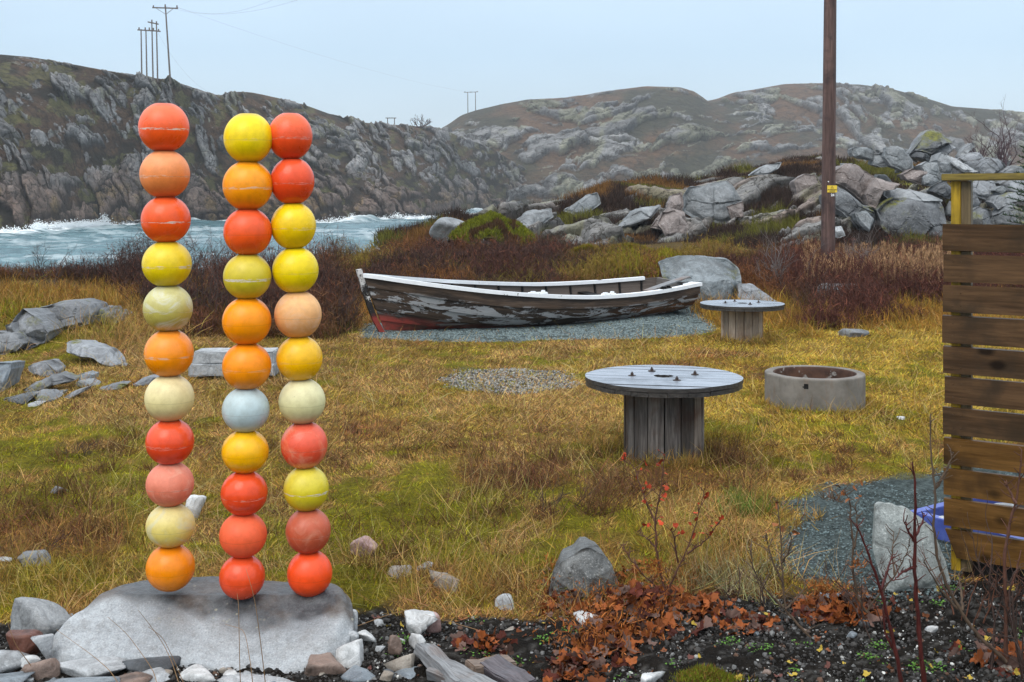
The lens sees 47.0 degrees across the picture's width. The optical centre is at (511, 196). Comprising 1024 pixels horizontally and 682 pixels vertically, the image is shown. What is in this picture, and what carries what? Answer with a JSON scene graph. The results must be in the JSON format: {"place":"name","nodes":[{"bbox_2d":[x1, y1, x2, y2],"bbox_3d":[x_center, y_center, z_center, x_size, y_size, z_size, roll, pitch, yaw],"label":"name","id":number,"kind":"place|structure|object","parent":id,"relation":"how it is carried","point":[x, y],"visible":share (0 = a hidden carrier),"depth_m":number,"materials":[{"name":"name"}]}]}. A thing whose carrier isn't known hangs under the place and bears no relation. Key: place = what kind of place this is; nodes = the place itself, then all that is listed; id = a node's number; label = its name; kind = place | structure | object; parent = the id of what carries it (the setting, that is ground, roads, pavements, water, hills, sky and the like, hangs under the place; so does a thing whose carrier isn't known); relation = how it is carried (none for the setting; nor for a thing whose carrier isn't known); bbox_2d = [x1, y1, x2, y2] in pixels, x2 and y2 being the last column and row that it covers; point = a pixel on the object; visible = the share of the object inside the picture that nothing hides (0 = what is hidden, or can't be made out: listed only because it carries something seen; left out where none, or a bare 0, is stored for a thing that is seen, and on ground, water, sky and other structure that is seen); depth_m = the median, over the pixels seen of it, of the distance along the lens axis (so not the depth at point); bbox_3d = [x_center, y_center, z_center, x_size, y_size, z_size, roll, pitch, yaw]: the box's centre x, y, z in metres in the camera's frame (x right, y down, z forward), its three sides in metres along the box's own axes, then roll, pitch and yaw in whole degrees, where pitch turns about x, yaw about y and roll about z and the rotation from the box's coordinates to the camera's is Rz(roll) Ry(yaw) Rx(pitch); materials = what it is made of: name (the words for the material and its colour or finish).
{"place":"outdoors","nodes":[
{"label":"outdoors","id":0,"kind":"place"},
{"bbox_2d":[0,208,482,270],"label":"sea","id":1,"kind":"structure","parent":0,"point":[14,245],"depth_m":108.27,"materials":[{"name":"liquid"}]},
{"bbox_2d":[0,211,432,231],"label":"surf spray","id":2,"kind":"object","parent":1,"relation":"on","point":[55,226],"visible":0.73,"depth_m":148.32,"materials":[{"name":"white"}]},
{"bbox_2d":[0,54,527,230],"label":"headland","id":3,"kind":"structure","parent":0,"point":[73,146],"depth_m":182.38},
{"bbox_2d":[0,241,1023,681],"bbox_3d":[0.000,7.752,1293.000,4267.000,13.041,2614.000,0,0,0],"label":"ground","id":4,"kind":"structure","parent":0,"point":[648,659],"depth_m":7.80,"materials":[{"name":"plant"}]},
{"bbox_2d":[0,360,24,391],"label":"boulder","id":5,"kind":"object","parent":4,"relation":"on","point":[12,369],"visible":0.98,"depth_m":12.13,"materials":[{"name":"stone"}]},
{"bbox_2d":[0,330,28,354],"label":"boulder","id":6,"kind":"object","parent":4,"relation":"on","point":[17,339],"visible":0.88,"depth_m":14.55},
{"bbox_2d":[0,650,29,673],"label":"stone","id":7,"kind":"object","parent":4,"relation":"on","point":[10,661],"visible":0.78,"depth_m":4.94,"materials":[{"name":"stone"}]},
{"bbox_2d":[6,629,42,654],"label":"stone","id":8,"kind":"object","parent":4,"relation":"on","point":[24,642],"visible":0.72,"depth_m":5.03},
{"bbox_2d":[11,308,63,343],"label":"boulder","id":9,"kind":"object","parent":4,"relation":"on","point":[38,324],"visible":0.98,"depth_m":15.11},
{"bbox_2d":[10,597,70,634],"bbox_3d":[-2.162,1.954,5.369,0.274,0.246,0.194,0,0,24],"label":"stone","id":10,"kind":"object","parent":4,"relation":"on","point":[43,616],"visible":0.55,"depth_m":5.33,"materials":[{"name":"grey stone"}]},
{"bbox_2d":[21,658,59,680],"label":"stone","id":11,"kind":"object","parent":4,"relation":"on","point":[49,668],"visible":0.89,"depth_m":4.88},
{"bbox_2d":[24,371,80,391],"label":"boulder","id":12,"kind":"object","parent":4,"relation":"on","point":[64,377],"visible":0.87,"depth_m":11.99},
{"bbox_2d":[40,298,106,329],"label":"boulder","id":13,"kind":"object","parent":4,"relation":"on","point":[72,311],"visible":0.83,"depth_m":15.89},
{"bbox_2d":[60,656,125,676],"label":"stone","id":14,"kind":"object","parent":4,"relation":"on","point":[89,667],"visible":0.8,"depth_m":4.92,"materials":[{"name":"stone"}]},
{"bbox_2d":[67,339,127,366],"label":"boulder","id":15,"kind":"object","parent":4,"relation":"on","point":[100,352],"visible":0.98,"depth_m":13.95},
{"bbox_2d":[122,656,180,671],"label":"stone","id":16,"kind":"object","parent":4,"relation":"on","point":[142,664],"visible":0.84,"depth_m":4.96,"materials":[{"name":"stone"}]},
{"bbox_2d":[179,664,214,681],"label":"stone","id":17,"kind":"object","parent":4,"relation":"on","point":[196,673],"visible":0.95,"depth_m":4.88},
{"bbox_2d":[52,576,353,674],"bbox_3d":[-1.351,2.089,5.271,1.307,0.608,0.617,0,0,6],"label":"boulder","id":18,"kind":"object","parent":4,"relation":"on","point":[191,619],"visible":0.85,"depth_m":5.17,"materials":[{"name":"stone"}]},
{"bbox_2d":[145,545,194,591],"bbox_3d":[-1.546,1.677,5.330,0.216,0.198,0.216,0,0,-20],"label":"fishing float","id":19,"kind":"object","parent":18,"relation":"on","point":[169,569],"visible":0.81,"depth_m":5.25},
{"bbox_2d":[145,504,194,547],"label":"fishing float","id":20,"kind":"object","parent":19,"relation":"on","point":[169,527],"visible":0.87,"depth_m":5.25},
{"bbox_2d":[145,463,193,506],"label":"fishing float","id":21,"kind":"object","parent":20,"relation":"on","point":[169,485],"visible":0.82,"depth_m":5.25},
{"bbox_2d":[145,420,193,464],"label":"fishing float","id":22,"kind":"object","parent":21,"relation":"on","point":[169,443],"visible":0.94,"depth_m":5.25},
{"bbox_2d":[144,375,194,421],"bbox_3d":[-1.550,0.910,5.330,0.219,0.202,0.219,0,0,10],"label":"fishing float","id":23,"kind":"object","parent":22,"relation":"on","point":[168,399],"visible":0.9,"depth_m":5.25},
{"bbox_2d":[144,330,193,376],"bbox_3d":[-1.553,0.707,5.330,0.219,0.205,0.219,0,0,17],"label":"fishing float","id":24,"kind":"object","parent":23,"relation":"on","point":[168,353],"visible":0.96,"depth_m":5.25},
{"bbox_2d":[143,285,192,331],"bbox_3d":[-1.557,0.503,5.330,0.219,0.203,0.219,0,0,25],"label":"fishing float","id":25,"kind":"object","parent":24,"relation":"on","point":[167,308],"visible":0.97,"depth_m":5.25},
{"bbox_2d":[142,242,191,285],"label":"fishing float","id":26,"kind":"object","parent":25,"relation":"on","point":[166,263],"visible":0.98,"depth_m":5.25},
{"bbox_2d":[141,197,190,241],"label":"fishing float","id":27,"kind":"object","parent":26,"relation":"on","point":[165,219],"visible":1,"depth_m":5.25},
{"bbox_2d":[139,151,189,196],"bbox_3d":[-1.571,-0.103,5.330,0.221,0.209,0.221,0,0,-43],"label":"fishing float","id":28,"kind":"object","parent":27,"relation":"on","point":[164,173],"visible":0.95,"depth_m":5.25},
{"bbox_2d":[138,103,188,150],"bbox_3d":[-1.576,-0.315,5.330,0.224,0.215,0.224,0,0,-35],"label":"fishing float","id":29,"kind":"object","parent":28,"relation":"on","point":[163,126],"visible":0.97,"depth_m":5.25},
{"bbox_2d":[219,556,264,599],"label":"fishing float","id":30,"kind":"object","parent":18,"relation":"on","point":[234,581],"visible":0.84,"depth_m":5.23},
{"bbox_2d":[219,514,266,557],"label":"fishing float","id":31,"kind":"object","parent":30,"relation":"on","point":[242,536],"visible":0.91,"depth_m":5.23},
{"bbox_2d":[220,472,267,515],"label":"fishing float","id":32,"kind":"object","parent":31,"relation":"on","point":[243,494],"visible":0.88,"depth_m":5.23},
{"bbox_2d":[221,431,268,473],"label":"fishing float","id":33,"kind":"object","parent":32,"relation":"on","point":[245,453],"visible":0.88,"depth_m":5.23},
{"bbox_2d":[222,388,269,432],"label":"fishing float","id":34,"kind":"object","parent":33,"relation":"on","point":[244,411],"visible":0.92,"depth_m":5.22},
{"bbox_2d":[222,344,270,389],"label":"fishing float","id":35,"kind":"object","parent":34,"relation":"on","point":[246,367],"visible":0.91,"depth_m":5.22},
{"bbox_2d":[222,298,270,344],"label":"fishing float","id":36,"kind":"object","parent":35,"relation":"on","point":[246,321],"visible":0.94,"depth_m":5.22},
{"bbox_2d":[223,255,270,298],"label":"fishing float","id":37,"kind":"object","parent":36,"relation":"on","point":[246,276],"visible":0.94,"depth_m":5.22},
{"bbox_2d":[223,209,271,254],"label":"fishing float","id":38,"kind":"object","parent":37,"relation":"on","point":[247,231],"visible":1,"depth_m":5.22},
{"bbox_2d":[222,162,272,208],"bbox_3d":[-1.189,-0.051,5.300,0.222,0.213,0.222,0,0,-41],"label":"fishing float","id":39,"kind":"object","parent":38,"relation":"on","point":[247,185],"visible":0.96,"depth_m":5.22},
{"bbox_2d":[223,113,271,161],"bbox_3d":[-1.187,-0.265,5.300,0.218,0.217,0.218,0,0,-34],"label":"fishing float","id":40,"kind":"object","parent":39,"relation":"on","point":[247,137],"visible":0.97,"depth_m":5.22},
{"bbox_2d":[287,551,331,596],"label":"fishing float","id":41,"kind":"object","parent":18,"relation":"on","point":[309,575],"visible":0.87,"depth_m":5.29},
{"bbox_2d":[285,509,330,553],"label":"fishing float","id":42,"kind":"object","parent":41,"relation":"on","point":[308,532],"visible":0.88,"depth_m":5.29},
{"bbox_2d":[283,466,328,511],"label":"fishing float","id":43,"kind":"object","parent":42,"relation":"on","point":[305,490],"visible":0.89,"depth_m":5.29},
{"bbox_2d":[281,422,327,468],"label":"fishing float","id":44,"kind":"object","parent":43,"relation":"on","point":[303,446],"visible":0.89,"depth_m":5.29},
{"bbox_2d":[278,379,325,423],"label":"fishing float","id":45,"kind":"object","parent":44,"relation":"on","point":[301,402],"visible":0.94,"depth_m":5.29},
{"bbox_2d":[276,336,322,380],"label":"fishing float","id":46,"kind":"object","parent":45,"relation":"on","point":[299,359],"visible":0.92,"depth_m":5.29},
{"bbox_2d":[274,292,321,337],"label":"fishing float","id":47,"kind":"object","parent":46,"relation":"on","point":[297,315],"visible":0.94,"depth_m":5.28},
{"bbox_2d":[272,248,318,292],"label":"fishing float","id":48,"kind":"object","parent":47,"relation":"on","point":[295,270],"visible":0.98,"depth_m":5.29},
{"bbox_2d":[271,203,315,247],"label":"fishing float","id":49,"kind":"object","parent":48,"relation":"on","point":[293,225],"visible":0.99,"depth_m":5.29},
{"bbox_2d":[271,158,314,203],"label":"fishing float","id":50,"kind":"object","parent":49,"relation":"on","point":[293,180],"visible":0.98,"depth_m":5.29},
{"bbox_2d":[270,113,311,158],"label":"fishing float","id":51,"kind":"object","parent":50,"relation":"on","point":[291,135],"visible":0.97,"depth_m":5.29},
{"bbox_2d":[188,362,278,376],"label":"granite block","id":52,"kind":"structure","parent":4,"relation":"on","point":[208,369],"depth_m":12.90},
{"bbox_2d":[192,347,277,363],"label":"granite block","id":53,"kind":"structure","parent":52,"relation":"on","point":[209,355],"depth_m":12.93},
{"bbox_2d":[3,570,475,681],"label":"grass stalks","id":54,"kind":"object","parent":4,"relation":"on","point":[225,624],"depth_m":4.71,"materials":[{"name":"brown plant"}]},
{"bbox_2d":[217,672,293,681],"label":"stone","id":55,"kind":"object","parent":4,"relation":"on","point":[244,678],"visible":0.95,"depth_m":4.85,"materials":[{"name":"stone"}]},
{"bbox_2d":[305,652,346,676],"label":"stone","id":56,"kind":"object","parent":4,"relation":"on","point":[325,663],"visible":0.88,"depth_m":4.94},
{"bbox_2d":[336,639,363,667],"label":"stone","id":57,"kind":"object","parent":4,"relation":"on","point":[350,654],"visible":0.79,"depth_m":5.01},
{"bbox_2d":[404,609,437,634],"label":"stone","id":58,"kind":"object","parent":4,"relation":"on","point":[418,621],"visible":0.91,"depth_m":5.28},
{"bbox_2d":[413,643,460,681],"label":"stone","id":59,"kind":"object","parent":4,"relation":"on","point":[431,655],"visible":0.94,"depth_m":4.93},
{"bbox_2d":[429,217,463,242],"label":"boulder","id":60,"kind":"object","parent":4,"relation":"on","point":[440,226],"visible":0.52,"depth_m":30.13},
{"bbox_2d":[426,658,496,681],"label":"rock","id":61,"kind":"object","parent":4,"relation":"on","point":[462,672],"visible":0.83,"depth_m":4.82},
{"bbox_2d":[448,234,532,244],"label":"hillock","id":62,"kind":"structure","parent":4,"relation":"on","point":[489,235],"depth_m":26.77,"materials":[{"name":"plant"}]},
{"bbox_2d":[448,210,537,245],"bbox_3d":[-0.439,0.713,27.488,2.146,0.868,1.966,0,0,0],"label":"moss","id":63,"kind":"object","parent":62,"relation":"on","point":[490,222],"visible":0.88,"depth_m":27.03,"materials":[{"name":"green plant"}]},
{"bbox_2d":[480,654,536,681],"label":"rock","id":64,"kind":"object","parent":4,"relation":"on","point":[498,668],"visible":0.94,"depth_m":4.81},
{"bbox_2d":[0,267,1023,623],"bbox_3d":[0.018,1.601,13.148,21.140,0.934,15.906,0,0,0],"label":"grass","id":65,"kind":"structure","parent":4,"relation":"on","point":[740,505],"depth_m":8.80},
{"bbox_2d":[0,224,1023,341],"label":"undergrowth","id":66,"kind":"object","parent":4,"relation":"on","point":[440,259],"visible":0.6,"depth_m":21.79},
{"bbox_2d":[356,269,701,331],"bbox_3d":[0.304,1.560,18.681,5.868,1.000,1.767,0,0,-28],"label":"rowing boat","id":67,"kind":"object","parent":4,"relation":"on","point":[402,302],"visible":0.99,"depth_m":17.86,"materials":[{"name":"grey wood"}]},
{"bbox_2d":[549,537,617,598],"bbox_3d":[0.363,1.895,6.028,0.358,0.247,0.401,0,0,0],"label":"boulder","id":68,"kind":"object","parent":4,"relation":"on","point":[580,559],"visible":0.81,"depth_m":5.89,"materials":[{"name":"stone"}]},
{"bbox_2d":[585,365,742,464],"bbox_3d":[1.162,1.719,9.030,1.202,0.755,1.199,0,0,0],"label":"spool table","id":69,"kind":"object","parent":4,"relation":"on","point":[663,407],"visible":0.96,"depth_m":8.78,"materials":[{"name":"grey wood"}]},
{"bbox_2d":[619,449,723,596],"bbox_3d":[0.777,1.590,5.734,0.517,0.724,0.176,0,0,19],"label":"sapling","id":70,"kind":"object","parent":4,"relation":"on","point":[649,486],"visible":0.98,"depth_m":5.75,"materials":[{"name":"red plant"}]},
{"bbox_2d":[368,549,1023,681],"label":"dead leaves","id":71,"kind":"object","parent":4,"relation":"on","point":[566,665],"depth_m":5.45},
{"bbox_2d":[641,662,756,681],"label":"moss","id":72,"kind":"object","parent":4,"relation":"on","point":[703,673],"visible":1,"depth_m":4.84,"materials":[{"name":"green plant"}]},
{"bbox_2d":[658,255,741,302],"bbox_3d":[3.350,1.724,21.228,1.444,1.342,1.482,0,0,0],"label":"boulder","id":73,"kind":"object","parent":4,"relation":"on","point":[714,275],"visible":0.52,"depth_m":20.88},
{"bbox_2d":[381,581,1021,681],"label":"weeds","id":74,"kind":"object","parent":4,"relation":"on","point":[733,638],"visible":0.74,"depth_m":5.17,"materials":[{"name":"green plant"}]},
{"bbox_2d":[700,299,784,342],"bbox_3d":[3.225,1.786,16.500,1.166,0.658,1.164,0,0,0],"label":"spool table","id":75,"kind":"object","parent":4,"relation":"on","point":[744,318],"visible":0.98,"depth_m":16.25,"materials":[{"name":"grey wood"}]},
{"bbox_2d":[741,496,818,637],"bbox_3d":[1.234,1.703,5.314,0.385,0.667,0.205,0,0,-25],"label":"sapling","id":76,"kind":"object","parent":4,"relation":"on","point":[782,559],"visible":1,"depth_m":5.35,"materials":[{"name":"brown plant"}]},
{"bbox_2d":[765,365,865,412],"bbox_3d":[2.916,1.894,11.350,0.943,0.415,0.945,0,0,0],"label":"concrete ring","id":77,"kind":"object","parent":4,"relation":"on","point":[818,385],"visible":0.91,"depth_m":10.99,"materials":[{"name":"grey"}]},
{"bbox_2d":[821,0,836,259],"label":"utility pole","id":78,"kind":"object","parent":4,"relation":"on","point":[829,188],"visible":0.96,"depth_m":22.97,"materials":[{"name":"brown"}]},
{"bbox_2d":[807,550,898,642],"bbox_3d":[1.599,1.812,5.420,0.577,0.376,0.298,0,0,-20],"label":"bare bush","id":79,"kind":"object","parent":4,"relation":"on","point":[851,596],"visible":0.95,"depth_m":5.45,"materials":[{"name":"brown plant"}]},
{"bbox_2d":[834,480,911,613],"bbox_3d":[1.696,1.632,5.532,0.345,0.628,0.191,0,0,19],"label":"sapling","id":80,"kind":"object","parent":4,"relation":"on","point":[843,492],"visible":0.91,"depth_m":5.50,"materials":[{"name":"brown plant"}]},
{"bbox_2d":[849,516,905,681],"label":"sapling","id":81,"kind":"object","parent":4,"relation":"on","point":[891,642],"visible":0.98,"depth_m":4.79,"materials":[{"name":"red plant"}]},
{"bbox_2d":[797,238,973,296],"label":"reeds","id":82,"kind":"object","parent":4,"relation":"on","point":[929,252],"visible":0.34,"depth_m":22.21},
{"bbox_2d":[884,462,927,681],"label":"sapling","id":83,"kind":"object","parent":4,"relation":"on","point":[918,621],"visible":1,"depth_m":4.76,"materials":[{"name":"red plant"}]},
{"bbox_2d":[872,502,950,591],"bbox_3d":[2.029,1.811,6.115,0.423,0.463,0.281,0,0,-18],"label":"boulder","id":84,"kind":"object","parent":4,"relation":"on","point":[890,515],"visible":0.69,"depth_m":6.01,"materials":[{"name":"stone"}]},
{"bbox_2d":[899,539,1007,626],"bbox_3d":[2.125,1.790,5.578,0.266,0.422,0.585,0,0,-22],"label":"bare bush","id":85,"kind":"object","parent":4,"relation":"on","point":[997,596],"visible":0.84,"depth_m":5.50,"materials":[{"name":"brown plant"}]},
{"bbox_2d":[923,414,1007,662],"bbox_3d":[1.881,1.435,4.975,0.388,1.051,0.150,0,0,-12],"label":"sapling","id":86,"kind":"object","parent":4,"relation":"on","point":[956,605],"visible":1,"depth_m":4.94,"materials":[{"name":"brown plant"}]},
{"bbox_2d":[910,498,1023,541],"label":"blue frame","id":87,"kind":"object","parent":4,"relation":"on","point":[940,526],"visible":0.18,"depth_m":6.90,"materials":[{"name":"paint"}]},
{"bbox_2d":[941,173,1023,584],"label":"slat fence","id":88,"kind":"object","parent":4,"relation":"on","point":[964,330],"visible":0.96,"depth_m":6.08,"materials":[{"name":"brown wood"}]},
{"bbox_2d":[957,495,1023,678],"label":"bare bush","id":89,"kind":"object","parent":4,"relation":"on","point":[1020,657],"visible":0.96,"depth_m":4.94,"materials":[{"name":"brown plant"}]},
{"bbox_2d":[991,447,1023,660],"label":"sapling","id":90,"kind":"object","parent":4,"relation":"on","point":[1004,587],"visible":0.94,"depth_m":4.97,"materials":[{"name":"red plant"}]},
{"bbox_2d":[0,577,1023,681],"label":"gravel","id":91,"kind":"structure","parent":0,"point":[955,674],"depth_m":5.23,"materials":[{"name":"gravel"}]},
{"bbox_2d":[0,0,1023,127],"label":"sky","id":92,"kind":"structure","parent":0,"point":[956,53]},
{"bbox_2d":[441,86,918,204],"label":"hill","id":93,"kind":"structure","parent":0,"point":[554,146],"depth_m":355.38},
{"bbox_2d":[357,306,1022,601],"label":"gravel","id":94,"kind":"structure","parent":0,"point":[447,333],"depth_m":13.45,"materials":[{"name":"gravel"}]},
{"bbox_2d":[376,155,1023,250],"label":"rocky ridge","id":95,"kind":"structure","parent":0,"point":[603,227],"depth_m":37.17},
{"bbox_2d":[618,205,660,227],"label":"boulder","id":96,"kind":"object","parent":95,"relation":"on","point":[634,217],"visible":0.94,"depth_m":37.07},
{"bbox_2d":[657,210,688,235],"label":"boulder","id":97,"kind":"object","parent":95,"relation":"on","point":[672,222],"visible":0.98,"depth_m":35.54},
{"bbox_2d":[364,152,1016,253],"bbox_3d":[9.980,0.285,44.428,22.590,4.599,43.370,0,0,27],"label":"heather","id":98,"kind":"object","parent":95,"relation":"on","point":[609,192],"visible":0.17,"depth_m":38.83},
{"bbox_2d":[682,181,741,223],"bbox_3d":[6.513,0.206,38.984,1.919,1.482,2.216,0,0,0],"label":"boulder","id":99,"kind":"object","parent":95,"relation":"on","point":[713,200],"visible":0.88,"depth_m":38.14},
{"bbox_2d":[819,186,880,232],"bbox_3d":[10.096,0.493,34.922,1.795,1.660,2.323,0,0,0],"label":"boulder","id":100,"kind":"object","parent":95,"relation":"on","point":[847,204],"visible":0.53,"depth_m":34.00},
{"bbox_2d":[873,197,946,239],"bbox_3d":[11.533,0.668,34.721,1.919,1.310,2.875,0,0,0],"label":"boulder","id":101,"kind":"object","parent":95,"relation":"on","point":[903,213],"visible":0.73,"depth_m":33.68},
{"bbox_2d":[860,177,899,208],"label":"boulder","id":102,"kind":"object","parent":101,"relation":"on","point":[874,189],"visible":0.94,"depth_m":34.41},
{"bbox_2d":[819,163,874,201],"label":"boulder","id":103,"kind":"object","parent":102,"relation":"on","point":[852,179],"visible":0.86,"depth_m":35.03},
{"bbox_2d":[879,188,942,201],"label":"boulder","id":104,"kind":"object","parent":101,"relation":"on","point":[911,194],"visible":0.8,"depth_m":34.49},
{"bbox_2d":[926,182,950,198],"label":"boulder","id":105,"kind":"object","parent":95,"relation":"on","point":[942,189],"visible":0.95,"depth_m":34.66,"materials":[{"name":"stone"}]},
{"bbox_2d":[919,173,940,185],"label":"boulder","id":106,"kind":"object","parent":105,"relation":"on","point":[929,179],"visible":0.96,"depth_m":35.25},
{"bbox_2d":[896,168,926,184],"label":"boulder","id":107,"kind":"object","parent":106,"relation":"on","point":[912,175],"visible":1,"depth_m":35.52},
{"bbox_2d":[879,146,913,171],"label":"boulder","id":108,"kind":"object","parent":107,"relation":"on","point":[897,158],"visible":0.93,"depth_m":36.43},
{"bbox_2d":[965,97,1022,166],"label":"bare bush","id":109,"kind":"object","parent":95,"relation":"on","point":[1001,152],"visible":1,"depth_m":38.12,"materials":[{"name":"brown plant"}]},
{"bbox_2d":[991,202,1023,224],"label":"boulder","id":110,"kind":"object","parent":95,"relation":"on","point":[999,219],"visible":0.54,"depth_m":33.65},
{"bbox_2d":[709,82,1023,164],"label":"hill","id":111,"kind":"structure","parent":0,"point":[874,117],"depth_m":414.98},
{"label":"rubble stone","id":112,"kind":"object","parent":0,"visible":0},
{"bbox_2d":[928,143,955,155],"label":"boulder","id":113,"kind":"object","parent":112,"relation":"on","point":[948,148],"visible":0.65,"depth_m":38.22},
{"bbox_2d":[906,129,952,153],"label":"boulder","id":114,"kind":"object","parent":113,"relation":"on","point":[930,141],"visible":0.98,"depth_m":38.16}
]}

